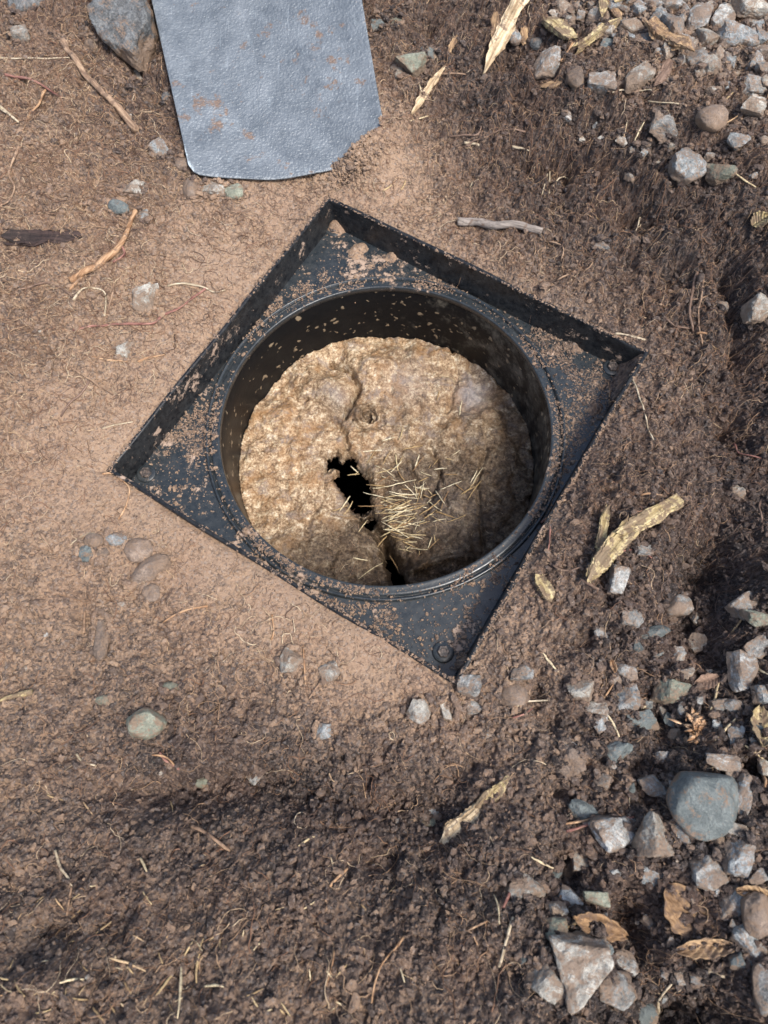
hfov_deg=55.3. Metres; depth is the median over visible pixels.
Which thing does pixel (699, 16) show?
stone
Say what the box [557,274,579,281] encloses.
root
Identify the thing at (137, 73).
rock
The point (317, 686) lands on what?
root
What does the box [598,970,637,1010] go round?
stone
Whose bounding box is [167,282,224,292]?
root
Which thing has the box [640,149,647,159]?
pebble
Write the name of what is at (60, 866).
root
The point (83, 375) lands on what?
root
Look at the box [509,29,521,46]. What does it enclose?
stone
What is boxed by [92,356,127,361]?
root
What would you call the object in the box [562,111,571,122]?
pebble
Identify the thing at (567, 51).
root
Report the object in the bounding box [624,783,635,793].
pebble
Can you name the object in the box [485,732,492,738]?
pebble
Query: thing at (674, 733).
pebble
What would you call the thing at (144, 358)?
root
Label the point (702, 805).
stone
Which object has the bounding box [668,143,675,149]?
pebble
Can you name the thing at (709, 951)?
leaf
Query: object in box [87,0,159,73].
rock
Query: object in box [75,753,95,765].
root
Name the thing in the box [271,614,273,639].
root
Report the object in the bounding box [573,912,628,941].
leaf
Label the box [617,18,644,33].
stone
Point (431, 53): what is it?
stone
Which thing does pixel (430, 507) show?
needle
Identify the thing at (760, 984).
stone
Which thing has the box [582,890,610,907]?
stone
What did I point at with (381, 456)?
fine fibres
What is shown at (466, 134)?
root
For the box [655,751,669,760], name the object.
pebble
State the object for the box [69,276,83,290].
root
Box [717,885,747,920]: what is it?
stone
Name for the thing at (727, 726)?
straw
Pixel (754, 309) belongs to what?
stone
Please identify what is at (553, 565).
root
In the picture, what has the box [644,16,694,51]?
wood chip
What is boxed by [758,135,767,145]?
stone
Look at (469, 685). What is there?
stone
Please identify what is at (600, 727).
pebble
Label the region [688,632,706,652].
pebble
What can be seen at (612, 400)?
root
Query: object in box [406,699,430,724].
stone
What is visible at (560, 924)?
stone
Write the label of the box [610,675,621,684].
pebble
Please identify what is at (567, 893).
stone
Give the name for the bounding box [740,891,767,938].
stone
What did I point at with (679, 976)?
pebble
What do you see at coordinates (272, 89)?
spade
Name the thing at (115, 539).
stone
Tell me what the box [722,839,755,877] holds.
stone
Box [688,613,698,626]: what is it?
pebble
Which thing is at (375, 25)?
stone
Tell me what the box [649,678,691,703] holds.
stone
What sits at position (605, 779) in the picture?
pebble
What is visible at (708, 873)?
stone
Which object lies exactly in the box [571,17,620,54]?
wood chip
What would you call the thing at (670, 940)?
pebble
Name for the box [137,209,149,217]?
stone
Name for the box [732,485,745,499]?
stone
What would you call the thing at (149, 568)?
stone
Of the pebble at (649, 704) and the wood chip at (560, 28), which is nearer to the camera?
the pebble at (649, 704)
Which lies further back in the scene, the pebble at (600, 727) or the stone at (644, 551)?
the stone at (644, 551)
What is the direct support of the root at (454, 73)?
on the ground
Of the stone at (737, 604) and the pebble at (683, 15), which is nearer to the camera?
the stone at (737, 604)
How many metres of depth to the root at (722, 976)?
0.54 m
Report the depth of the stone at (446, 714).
0.65 m
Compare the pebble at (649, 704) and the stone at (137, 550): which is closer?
the pebble at (649, 704)
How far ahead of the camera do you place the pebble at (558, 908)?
0.56 m
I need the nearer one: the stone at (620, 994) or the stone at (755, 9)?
the stone at (620, 994)
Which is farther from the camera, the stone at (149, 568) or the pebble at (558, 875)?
the stone at (149, 568)
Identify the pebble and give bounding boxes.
[117,602,124,606]
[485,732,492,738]
[546,900,568,916]
[549,9,558,16]
[552,872,562,878]
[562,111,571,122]
[565,14,576,24]
[576,9,584,20]
[587,1,594,6]
[590,714,608,733]
[592,122,597,129]
[594,627,608,638]
[595,773,611,789]
[604,9,610,17]
[604,25,614,36]
[607,941,613,954]
[608,0,621,19]
[609,869,621,875]
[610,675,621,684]
[615,136,626,146]
[620,5,630,12]
[622,940,629,949]
[623,173,634,182]
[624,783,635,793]
[632,640,643,652]
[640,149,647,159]
[640,914,653,929]
[641,32,652,40]
[641,866,659,886]
[645,701,652,708]
[647,0,662,6]
[652,48,661,55]
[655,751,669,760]
[661,970,673,980]
[662,42,674,59]
[663,712,676,727]
[666,935,675,947]
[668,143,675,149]
[668,728,680,739]
[671,54,685,68]
[672,646,686,660]
[674,970,685,985]
[676,700,685,715]
[679,10,688,22]
[680,34,695,51]
[680,666,694,679]
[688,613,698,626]
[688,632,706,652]
[689,971,704,985]
[694,696,702,704]
[695,68,705,77]
[700,54,721,74]
[703,152,715,161]
[705,86,721,94]
[708,698,727,710]
[712,719,723,728]
[714,45,724,59]
[718,72,726,76]
[719,301,728,310]
[728,919,736,928]
[728,952,745,969]
[746,50,765,70]
[749,172,757,178]
[753,19,764,27]
[754,62,767,73]
[759,44,767,59]
[761,74,767,86]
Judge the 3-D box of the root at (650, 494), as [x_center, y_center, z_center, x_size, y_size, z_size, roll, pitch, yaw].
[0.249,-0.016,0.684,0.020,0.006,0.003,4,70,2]
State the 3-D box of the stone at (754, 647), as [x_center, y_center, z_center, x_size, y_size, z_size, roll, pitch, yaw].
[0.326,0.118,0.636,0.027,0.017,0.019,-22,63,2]
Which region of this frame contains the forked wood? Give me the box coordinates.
[586,493,683,582]
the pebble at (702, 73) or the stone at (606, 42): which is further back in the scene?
the stone at (606, 42)
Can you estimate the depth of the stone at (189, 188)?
0.83 m
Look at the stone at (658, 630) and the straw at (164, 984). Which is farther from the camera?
the stone at (658, 630)
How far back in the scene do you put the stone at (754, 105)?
0.76 m
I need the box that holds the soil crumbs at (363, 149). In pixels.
[308,120,397,197]
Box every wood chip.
[439,804,481,844]
[534,574,555,602]
[541,15,577,40]
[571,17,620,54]
[597,0,608,16]
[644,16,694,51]
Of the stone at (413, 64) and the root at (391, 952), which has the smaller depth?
the root at (391, 952)
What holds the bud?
on the ground
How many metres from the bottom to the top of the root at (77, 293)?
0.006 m
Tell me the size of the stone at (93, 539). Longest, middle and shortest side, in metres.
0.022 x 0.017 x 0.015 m
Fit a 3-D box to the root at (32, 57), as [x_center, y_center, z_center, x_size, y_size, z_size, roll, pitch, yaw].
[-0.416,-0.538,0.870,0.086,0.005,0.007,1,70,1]
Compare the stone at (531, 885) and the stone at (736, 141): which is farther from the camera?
the stone at (736, 141)
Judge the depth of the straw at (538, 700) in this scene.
0.65 m
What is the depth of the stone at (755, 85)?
0.78 m
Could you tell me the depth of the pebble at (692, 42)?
0.80 m
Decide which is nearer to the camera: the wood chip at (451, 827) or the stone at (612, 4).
the wood chip at (451, 827)
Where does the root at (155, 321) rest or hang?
on the ground
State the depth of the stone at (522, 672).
0.64 m
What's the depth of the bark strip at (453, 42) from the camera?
0.88 m
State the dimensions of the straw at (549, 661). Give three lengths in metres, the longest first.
0.021 x 0.003 x 0.002 m
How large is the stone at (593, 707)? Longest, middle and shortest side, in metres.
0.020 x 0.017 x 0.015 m
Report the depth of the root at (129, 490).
0.72 m
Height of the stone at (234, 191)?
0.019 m
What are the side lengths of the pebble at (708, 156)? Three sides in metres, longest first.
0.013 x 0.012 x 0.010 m
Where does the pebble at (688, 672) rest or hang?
on the ground
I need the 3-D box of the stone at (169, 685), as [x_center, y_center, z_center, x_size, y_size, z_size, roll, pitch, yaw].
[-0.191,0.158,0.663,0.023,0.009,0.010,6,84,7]
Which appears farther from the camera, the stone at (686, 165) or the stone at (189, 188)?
the stone at (189, 188)
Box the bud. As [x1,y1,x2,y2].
[609,659,617,672]
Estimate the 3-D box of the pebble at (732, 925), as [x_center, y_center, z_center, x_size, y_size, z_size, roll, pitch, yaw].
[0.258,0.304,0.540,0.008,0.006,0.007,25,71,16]
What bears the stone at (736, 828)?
on the ground
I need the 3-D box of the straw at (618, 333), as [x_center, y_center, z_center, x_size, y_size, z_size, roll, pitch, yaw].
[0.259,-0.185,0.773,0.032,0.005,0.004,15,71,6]
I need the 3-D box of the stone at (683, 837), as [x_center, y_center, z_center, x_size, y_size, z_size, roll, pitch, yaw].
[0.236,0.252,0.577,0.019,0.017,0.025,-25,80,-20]
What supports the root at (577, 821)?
on the ground
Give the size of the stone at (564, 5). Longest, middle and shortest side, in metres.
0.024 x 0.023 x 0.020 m
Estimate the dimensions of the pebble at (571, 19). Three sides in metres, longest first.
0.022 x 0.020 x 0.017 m
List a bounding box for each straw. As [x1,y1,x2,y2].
[14,980,24,996]
[59,978,83,983]
[92,1006,103,1020]
[109,957,145,971]
[140,857,146,871]
[156,975,171,995]
[177,961,181,1018]
[195,938,203,982]
[204,983,223,987]
[494,895,499,923]
[531,856,553,868]
[543,653,558,671]
[608,716,619,736]
[710,679,720,709]
[715,718,735,740]
[722,619,741,642]
[736,174,755,187]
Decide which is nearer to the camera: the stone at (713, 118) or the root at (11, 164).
the stone at (713, 118)
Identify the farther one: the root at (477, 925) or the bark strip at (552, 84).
the bark strip at (552, 84)
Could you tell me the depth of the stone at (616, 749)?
0.61 m
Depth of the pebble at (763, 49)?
0.79 m
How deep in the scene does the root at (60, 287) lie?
0.77 m
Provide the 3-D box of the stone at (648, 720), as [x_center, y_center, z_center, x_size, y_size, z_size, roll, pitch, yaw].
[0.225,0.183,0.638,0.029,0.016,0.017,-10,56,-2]
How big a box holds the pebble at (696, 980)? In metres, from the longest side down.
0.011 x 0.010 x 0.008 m
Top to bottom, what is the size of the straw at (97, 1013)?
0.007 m
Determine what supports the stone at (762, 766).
on the ground
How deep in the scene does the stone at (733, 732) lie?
0.60 m
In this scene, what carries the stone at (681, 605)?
on the ground
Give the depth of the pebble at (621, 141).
0.81 m
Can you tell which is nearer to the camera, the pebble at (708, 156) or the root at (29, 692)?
the root at (29, 692)
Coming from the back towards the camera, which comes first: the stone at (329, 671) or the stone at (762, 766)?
the stone at (329, 671)
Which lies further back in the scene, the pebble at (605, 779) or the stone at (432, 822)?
the stone at (432, 822)
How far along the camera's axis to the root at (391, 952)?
0.53 m
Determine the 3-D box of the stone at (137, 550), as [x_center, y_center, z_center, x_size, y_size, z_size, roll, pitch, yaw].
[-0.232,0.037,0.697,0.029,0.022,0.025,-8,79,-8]
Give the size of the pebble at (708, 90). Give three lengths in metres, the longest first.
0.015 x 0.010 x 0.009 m
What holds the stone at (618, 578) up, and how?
on the ground
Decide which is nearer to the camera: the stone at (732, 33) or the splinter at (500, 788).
the splinter at (500, 788)
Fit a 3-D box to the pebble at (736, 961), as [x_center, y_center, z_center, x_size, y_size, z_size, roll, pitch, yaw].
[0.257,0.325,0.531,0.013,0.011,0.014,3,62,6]
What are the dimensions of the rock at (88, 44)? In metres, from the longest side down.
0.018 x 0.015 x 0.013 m
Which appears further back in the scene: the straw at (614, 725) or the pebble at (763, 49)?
the pebble at (763, 49)
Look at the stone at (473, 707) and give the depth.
0.65 m
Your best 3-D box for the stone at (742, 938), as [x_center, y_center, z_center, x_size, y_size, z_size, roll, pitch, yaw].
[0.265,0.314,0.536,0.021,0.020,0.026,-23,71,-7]
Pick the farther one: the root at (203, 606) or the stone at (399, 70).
the stone at (399, 70)
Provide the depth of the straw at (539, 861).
0.58 m
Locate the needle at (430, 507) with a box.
[419,499,440,514]
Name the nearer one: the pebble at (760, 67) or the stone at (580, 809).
the stone at (580, 809)
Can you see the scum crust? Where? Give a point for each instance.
(344, 440)
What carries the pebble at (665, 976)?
on the ground
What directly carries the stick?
on the ground
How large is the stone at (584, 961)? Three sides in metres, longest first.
0.050 x 0.043 x 0.037 m
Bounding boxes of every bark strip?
[448,34,456,52]
[482,0,529,74]
[490,11,499,37]
[520,25,528,44]
[540,80,561,88]
[653,58,673,86]
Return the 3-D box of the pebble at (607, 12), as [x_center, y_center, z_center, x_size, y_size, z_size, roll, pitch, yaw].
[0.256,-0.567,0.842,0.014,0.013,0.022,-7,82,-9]
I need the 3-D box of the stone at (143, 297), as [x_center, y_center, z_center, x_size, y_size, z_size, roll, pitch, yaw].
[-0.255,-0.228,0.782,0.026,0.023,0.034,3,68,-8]
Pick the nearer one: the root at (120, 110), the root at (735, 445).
the root at (735, 445)
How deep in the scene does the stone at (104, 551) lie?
0.69 m
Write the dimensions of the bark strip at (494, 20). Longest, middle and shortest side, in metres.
0.034 x 0.014 x 0.006 m
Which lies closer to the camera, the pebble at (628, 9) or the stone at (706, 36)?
the stone at (706, 36)
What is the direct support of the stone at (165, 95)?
on the ground
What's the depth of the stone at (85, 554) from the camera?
0.68 m
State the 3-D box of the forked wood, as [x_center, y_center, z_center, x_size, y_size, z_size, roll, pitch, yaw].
[0.218,0.010,0.668,0.129,0.023,0.046,-37,73,-12]
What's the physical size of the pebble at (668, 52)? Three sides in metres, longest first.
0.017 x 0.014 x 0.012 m
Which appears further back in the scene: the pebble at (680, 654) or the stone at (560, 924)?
the pebble at (680, 654)
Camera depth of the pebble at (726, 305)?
0.77 m
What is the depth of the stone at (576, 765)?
0.61 m
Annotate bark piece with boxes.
[0,228,82,246]
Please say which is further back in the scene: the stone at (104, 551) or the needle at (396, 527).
the needle at (396, 527)
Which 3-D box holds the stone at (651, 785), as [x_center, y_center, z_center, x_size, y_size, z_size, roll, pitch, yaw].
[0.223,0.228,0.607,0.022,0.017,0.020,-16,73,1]
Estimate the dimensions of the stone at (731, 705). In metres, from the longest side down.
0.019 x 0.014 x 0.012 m
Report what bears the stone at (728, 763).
on the ground
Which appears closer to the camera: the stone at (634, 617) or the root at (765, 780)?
the root at (765, 780)
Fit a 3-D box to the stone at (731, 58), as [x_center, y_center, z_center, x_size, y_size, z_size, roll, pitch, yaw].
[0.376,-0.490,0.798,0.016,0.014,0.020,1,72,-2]
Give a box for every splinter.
[411,66,444,115]
[473,775,510,808]
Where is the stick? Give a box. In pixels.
[457,217,542,234]
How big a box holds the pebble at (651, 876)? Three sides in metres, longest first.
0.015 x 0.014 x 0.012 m
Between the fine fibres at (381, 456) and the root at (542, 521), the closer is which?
the root at (542, 521)
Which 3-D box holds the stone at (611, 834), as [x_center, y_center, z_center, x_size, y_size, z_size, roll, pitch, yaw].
[0.188,0.258,0.594,0.040,0.028,0.033,-20,68,-18]
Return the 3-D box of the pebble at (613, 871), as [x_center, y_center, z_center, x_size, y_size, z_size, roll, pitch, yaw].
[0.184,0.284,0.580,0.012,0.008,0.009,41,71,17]
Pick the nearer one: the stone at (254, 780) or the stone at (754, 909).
the stone at (754, 909)
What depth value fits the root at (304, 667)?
0.66 m
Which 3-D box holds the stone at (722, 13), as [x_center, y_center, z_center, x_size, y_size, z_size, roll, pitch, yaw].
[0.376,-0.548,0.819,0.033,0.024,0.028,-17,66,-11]
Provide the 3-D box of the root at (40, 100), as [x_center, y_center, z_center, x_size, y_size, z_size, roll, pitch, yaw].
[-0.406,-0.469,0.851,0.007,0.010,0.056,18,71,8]
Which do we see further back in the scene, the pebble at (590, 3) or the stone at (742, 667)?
the pebble at (590, 3)
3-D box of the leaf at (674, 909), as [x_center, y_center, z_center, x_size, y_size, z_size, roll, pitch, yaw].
[0.230,0.304,0.556,0.037,0.009,0.038,8,70,4]
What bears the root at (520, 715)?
on the ground
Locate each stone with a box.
[10,24,30,42]
[78,545,92,562]
[83,533,103,546]
[93,619,109,660]
[94,695,113,705]
[95,548,109,556]
[105,533,126,545]
[108,199,128,214]
[116,341,134,357]
[122,179,144,193]
[124,537,153,562]
[126,707,166,739]
[130,554,171,588]
[132,282,158,315]
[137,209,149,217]
[141,583,159,601]
[148,137,169,156]
[161,91,169,99]
[163,681,177,689]
[175,158,188,171]
[182,180,197,198]
[195,777,207,787]
[201,182,224,196]
[225,183,243,199]
[246,774,263,785]
[279,647,302,672]
[316,723,330,739]
[318,660,340,681]
[371,19,384,33]
[390,64,404,80]
[391,17,400,23]
[394,52,426,76]
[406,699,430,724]
[420,46,436,58]
[422,818,435,826]
[429,809,442,820]
[439,697,452,721]
[457,674,481,696]
[466,701,481,716]
[501,683,527,705]
[503,872,545,899]
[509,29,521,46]
[510,664,533,680]
[524,962,564,1004]
[529,37,542,50]
[532,45,560,79]
[545,916,567,939]
[548,930,613,1014]
[555,0,574,14]
[557,884,583,907]
[558,746,585,776]
[563,861,573,877]
[566,65,583,89]
[566,678,594,701]
[568,797,599,819]
[570,852,588,871]
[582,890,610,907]
[585,5,600,24]
[586,700,608,717]
[587,71,616,94]
[588,814,636,852]
[594,241,609,251]
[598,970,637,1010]
[600,38,612,46]
[606,563,630,594]
[606,741,632,762]
[608,0,622,9]
[614,948,638,977]
[615,661,637,680]
[615,683,640,713]
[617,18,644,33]
[620,608,643,627]
[624,61,655,93]
[626,709,659,730]
[631,811,674,857]
[632,0,647,16]
[637,545,652,555]
[637,774,666,796]
[638,1003,658,1023]
[641,625,670,638]
[649,6,666,19]
[649,110,677,143]
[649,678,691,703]
[658,706,666,718]
[660,12,684,33]
[661,0,683,11]
[665,594,693,616]
[666,147,706,184]
[666,771,738,841]
[666,820,690,844]
[684,2,713,30]
[686,46,707,66]
[688,854,728,890]
[695,27,719,46]
[695,104,728,131]
[705,163,737,185]
[706,753,741,772]
[710,3,735,27]
[716,19,759,48]
[716,836,725,848]
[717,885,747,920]
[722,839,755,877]
[723,699,743,712]
[724,591,759,620]
[725,51,736,70]
[726,649,758,691]
[726,726,745,744]
[727,132,750,150]
[728,822,747,836]
[729,923,767,957]
[731,0,767,18]
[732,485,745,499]
[737,62,743,69]
[737,773,752,814]
[739,609,767,626]
[740,74,767,96]
[740,93,766,117]
[740,292,767,324]
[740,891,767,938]
[742,634,767,658]
[748,867,767,884]
[750,685,767,704]
[752,962,767,1016]
[755,26,767,44]
[757,758,767,775]
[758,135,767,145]
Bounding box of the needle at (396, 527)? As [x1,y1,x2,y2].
[381,517,409,536]
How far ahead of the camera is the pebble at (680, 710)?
0.63 m
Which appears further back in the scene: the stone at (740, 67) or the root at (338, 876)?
the stone at (740, 67)
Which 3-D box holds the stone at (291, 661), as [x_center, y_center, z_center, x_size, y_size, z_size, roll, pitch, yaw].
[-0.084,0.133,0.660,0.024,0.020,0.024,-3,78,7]
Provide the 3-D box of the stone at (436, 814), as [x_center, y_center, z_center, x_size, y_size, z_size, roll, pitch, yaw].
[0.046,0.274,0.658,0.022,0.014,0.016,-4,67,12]
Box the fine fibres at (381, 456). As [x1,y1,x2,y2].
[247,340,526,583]
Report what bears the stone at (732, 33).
on the ground
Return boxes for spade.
[152,0,381,179]
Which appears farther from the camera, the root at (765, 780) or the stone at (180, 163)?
the stone at (180, 163)
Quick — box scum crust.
[239,337,533,585]
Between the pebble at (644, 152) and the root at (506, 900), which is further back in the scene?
the pebble at (644, 152)
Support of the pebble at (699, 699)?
on the ground
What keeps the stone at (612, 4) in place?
on the ground
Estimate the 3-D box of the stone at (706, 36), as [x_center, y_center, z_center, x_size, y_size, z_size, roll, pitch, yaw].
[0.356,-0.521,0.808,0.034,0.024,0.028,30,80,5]
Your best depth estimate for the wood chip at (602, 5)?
0.83 m
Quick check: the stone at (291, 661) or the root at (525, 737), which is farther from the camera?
the stone at (291, 661)
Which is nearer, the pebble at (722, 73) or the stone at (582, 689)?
the stone at (582, 689)
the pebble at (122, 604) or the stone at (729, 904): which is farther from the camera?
the pebble at (122, 604)
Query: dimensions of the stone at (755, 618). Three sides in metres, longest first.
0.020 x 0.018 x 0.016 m
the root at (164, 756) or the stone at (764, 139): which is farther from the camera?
the stone at (764, 139)
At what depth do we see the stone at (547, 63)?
0.83 m
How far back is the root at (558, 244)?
0.80 m
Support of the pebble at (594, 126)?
on the ground
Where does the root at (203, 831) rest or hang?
on the ground
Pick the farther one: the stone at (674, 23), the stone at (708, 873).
the stone at (674, 23)
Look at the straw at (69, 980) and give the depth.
0.50 m
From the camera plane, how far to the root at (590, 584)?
0.66 m
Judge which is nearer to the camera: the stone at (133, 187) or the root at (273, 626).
the root at (273, 626)
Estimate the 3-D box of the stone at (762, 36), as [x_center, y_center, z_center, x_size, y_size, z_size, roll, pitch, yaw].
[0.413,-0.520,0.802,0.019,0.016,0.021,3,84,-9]
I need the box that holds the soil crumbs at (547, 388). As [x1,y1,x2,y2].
[134,236,613,672]
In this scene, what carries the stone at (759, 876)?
on the ground
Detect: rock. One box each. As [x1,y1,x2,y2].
[7,0,44,11]
[84,38,97,50]
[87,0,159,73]
[133,69,142,80]
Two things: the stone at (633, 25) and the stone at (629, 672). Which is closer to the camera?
the stone at (629, 672)
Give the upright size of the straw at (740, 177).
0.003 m
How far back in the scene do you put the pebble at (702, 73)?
0.78 m
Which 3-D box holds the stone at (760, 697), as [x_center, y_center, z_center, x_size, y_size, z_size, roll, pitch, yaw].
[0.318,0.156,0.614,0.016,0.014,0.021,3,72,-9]
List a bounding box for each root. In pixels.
[0,57,69,58]
[0,105,18,122]
[0,145,19,205]
[0,689,33,701]
[4,73,61,96]
[5,422,8,449]
[14,281,72,296]
[24,89,46,125]
[39,532,51,551]
[54,850,71,886]
[59,38,138,132]
[60,380,89,416]
[66,887,72,915]
[68,209,137,282]
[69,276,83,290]
[71,367,112,394]
[72,287,106,316]
[73,288,205,330]
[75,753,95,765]
[83,611,85,633]
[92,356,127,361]
[102,421,132,428]
[102,472,130,518]
[106,279,114,318]
[112,246,125,262]
[137,354,164,362]
[152,754,174,765]
[158,751,179,769]
[163,605,207,622]
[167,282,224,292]
[189,823,229,851]
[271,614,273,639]
[303,645,306,683]
[309,682,319,698]
[326,949,334,985]
[329,867,348,886]
[371,936,403,1003]
[443,72,465,74]
[449,126,481,136]
[464,128,525,147]
[464,141,479,145]
[466,920,487,944]
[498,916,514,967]
[502,892,510,908]
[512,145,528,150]
[512,708,532,717]
[512,732,551,737]
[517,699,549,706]
[540,518,550,549]
[547,241,563,261]
[552,564,579,570]
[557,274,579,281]
[560,33,577,61]
[566,816,633,832]
[566,818,588,824]
[579,578,598,590]
[604,684,613,697]
[608,382,623,410]
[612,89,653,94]
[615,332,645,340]
[629,374,653,440]
[640,492,661,495]
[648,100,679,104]
[656,984,671,1014]
[666,318,691,329]
[688,271,698,331]
[697,279,704,343]
[708,970,724,977]
[733,443,761,458]
[758,498,763,530]
[761,775,766,786]
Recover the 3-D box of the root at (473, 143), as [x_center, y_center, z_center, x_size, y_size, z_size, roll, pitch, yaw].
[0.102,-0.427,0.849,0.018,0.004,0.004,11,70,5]
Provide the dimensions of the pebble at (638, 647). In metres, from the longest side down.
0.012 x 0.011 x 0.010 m
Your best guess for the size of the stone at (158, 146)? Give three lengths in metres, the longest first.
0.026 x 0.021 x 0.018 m
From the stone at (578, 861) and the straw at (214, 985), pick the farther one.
the stone at (578, 861)
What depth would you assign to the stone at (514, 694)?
0.64 m
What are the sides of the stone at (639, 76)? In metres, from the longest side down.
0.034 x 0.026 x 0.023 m
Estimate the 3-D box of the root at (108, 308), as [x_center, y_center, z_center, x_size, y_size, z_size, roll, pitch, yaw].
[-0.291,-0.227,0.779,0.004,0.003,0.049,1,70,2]
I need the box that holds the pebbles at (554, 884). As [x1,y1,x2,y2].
[2,0,767,1023]
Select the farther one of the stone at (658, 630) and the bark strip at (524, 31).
the bark strip at (524, 31)
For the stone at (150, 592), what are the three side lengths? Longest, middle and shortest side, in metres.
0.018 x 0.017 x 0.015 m
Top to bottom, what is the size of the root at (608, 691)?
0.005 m
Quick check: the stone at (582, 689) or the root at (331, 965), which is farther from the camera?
the stone at (582, 689)
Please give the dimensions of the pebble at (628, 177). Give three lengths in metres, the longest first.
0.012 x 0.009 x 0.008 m
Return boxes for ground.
[0,0,767,1023]
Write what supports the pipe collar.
in the ground
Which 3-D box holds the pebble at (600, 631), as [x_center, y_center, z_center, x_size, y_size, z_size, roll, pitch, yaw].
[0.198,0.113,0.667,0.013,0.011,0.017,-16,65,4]
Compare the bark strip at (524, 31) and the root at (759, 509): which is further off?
the bark strip at (524, 31)
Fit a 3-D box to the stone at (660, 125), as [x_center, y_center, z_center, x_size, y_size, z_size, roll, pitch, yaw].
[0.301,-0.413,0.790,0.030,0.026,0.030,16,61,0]
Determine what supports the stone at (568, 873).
on the ground
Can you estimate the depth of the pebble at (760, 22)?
0.80 m
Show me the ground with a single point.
(212, 560)
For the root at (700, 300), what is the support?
on the ground
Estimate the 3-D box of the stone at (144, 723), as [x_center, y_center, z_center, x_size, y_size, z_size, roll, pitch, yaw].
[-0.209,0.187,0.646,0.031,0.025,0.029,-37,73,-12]
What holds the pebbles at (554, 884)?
on the ground
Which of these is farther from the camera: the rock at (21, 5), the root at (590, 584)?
the rock at (21, 5)
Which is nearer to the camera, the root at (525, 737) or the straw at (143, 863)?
the straw at (143, 863)
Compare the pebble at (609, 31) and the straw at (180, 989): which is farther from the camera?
the pebble at (609, 31)
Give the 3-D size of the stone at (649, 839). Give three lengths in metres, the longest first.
0.034 x 0.031 x 0.027 m
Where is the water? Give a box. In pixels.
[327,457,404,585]
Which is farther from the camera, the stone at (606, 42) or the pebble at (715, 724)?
the stone at (606, 42)
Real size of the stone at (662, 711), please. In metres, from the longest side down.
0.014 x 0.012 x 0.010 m
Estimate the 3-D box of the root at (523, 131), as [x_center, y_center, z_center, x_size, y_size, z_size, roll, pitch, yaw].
[0.127,-0.433,0.846,0.071,0.013,0.009,-9,70,-2]
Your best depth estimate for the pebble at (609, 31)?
0.82 m
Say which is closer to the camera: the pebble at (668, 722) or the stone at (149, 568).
the pebble at (668, 722)
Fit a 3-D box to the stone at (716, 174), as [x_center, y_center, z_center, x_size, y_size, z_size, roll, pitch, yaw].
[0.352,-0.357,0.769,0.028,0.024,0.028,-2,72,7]
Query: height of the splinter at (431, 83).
0.007 m
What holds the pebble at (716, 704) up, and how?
on the ground
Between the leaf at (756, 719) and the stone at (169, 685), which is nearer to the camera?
the leaf at (756, 719)
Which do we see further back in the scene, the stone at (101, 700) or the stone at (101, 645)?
the stone at (101, 645)
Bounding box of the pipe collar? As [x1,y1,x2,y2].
[106,196,649,685]
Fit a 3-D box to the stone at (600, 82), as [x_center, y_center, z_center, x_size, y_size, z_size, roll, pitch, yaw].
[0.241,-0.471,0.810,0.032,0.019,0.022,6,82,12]
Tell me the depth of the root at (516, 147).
0.85 m
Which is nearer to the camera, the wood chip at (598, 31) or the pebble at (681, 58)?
the pebble at (681, 58)
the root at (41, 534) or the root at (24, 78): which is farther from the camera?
the root at (24, 78)
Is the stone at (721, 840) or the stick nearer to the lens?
the stone at (721, 840)
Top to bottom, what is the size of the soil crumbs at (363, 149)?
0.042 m
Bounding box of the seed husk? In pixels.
[667,707,707,750]
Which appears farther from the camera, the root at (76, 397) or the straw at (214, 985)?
the root at (76, 397)
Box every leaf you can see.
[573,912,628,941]
[664,883,713,939]
[676,937,734,959]
[694,672,719,689]
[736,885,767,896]
[750,211,767,227]
[751,705,767,746]
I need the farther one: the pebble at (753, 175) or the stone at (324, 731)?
the pebble at (753, 175)
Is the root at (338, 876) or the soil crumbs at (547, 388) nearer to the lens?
the root at (338, 876)
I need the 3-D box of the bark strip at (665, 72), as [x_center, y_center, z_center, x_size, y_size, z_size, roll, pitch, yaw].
[0.304,-0.476,0.794,0.013,0.008,0.042,26,72,10]
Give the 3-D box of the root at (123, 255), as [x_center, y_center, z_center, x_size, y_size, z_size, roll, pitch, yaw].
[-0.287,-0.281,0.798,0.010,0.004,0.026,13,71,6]
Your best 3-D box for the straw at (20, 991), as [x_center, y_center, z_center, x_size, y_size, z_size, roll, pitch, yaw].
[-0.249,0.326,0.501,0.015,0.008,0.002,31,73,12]
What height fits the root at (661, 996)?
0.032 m
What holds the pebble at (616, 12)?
on the ground
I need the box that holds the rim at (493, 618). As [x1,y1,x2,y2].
[107,196,648,683]
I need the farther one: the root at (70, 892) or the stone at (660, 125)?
the stone at (660, 125)
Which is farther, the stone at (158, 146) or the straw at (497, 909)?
the stone at (158, 146)
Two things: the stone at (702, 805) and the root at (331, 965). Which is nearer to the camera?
the root at (331, 965)
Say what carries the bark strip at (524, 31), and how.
on the ground

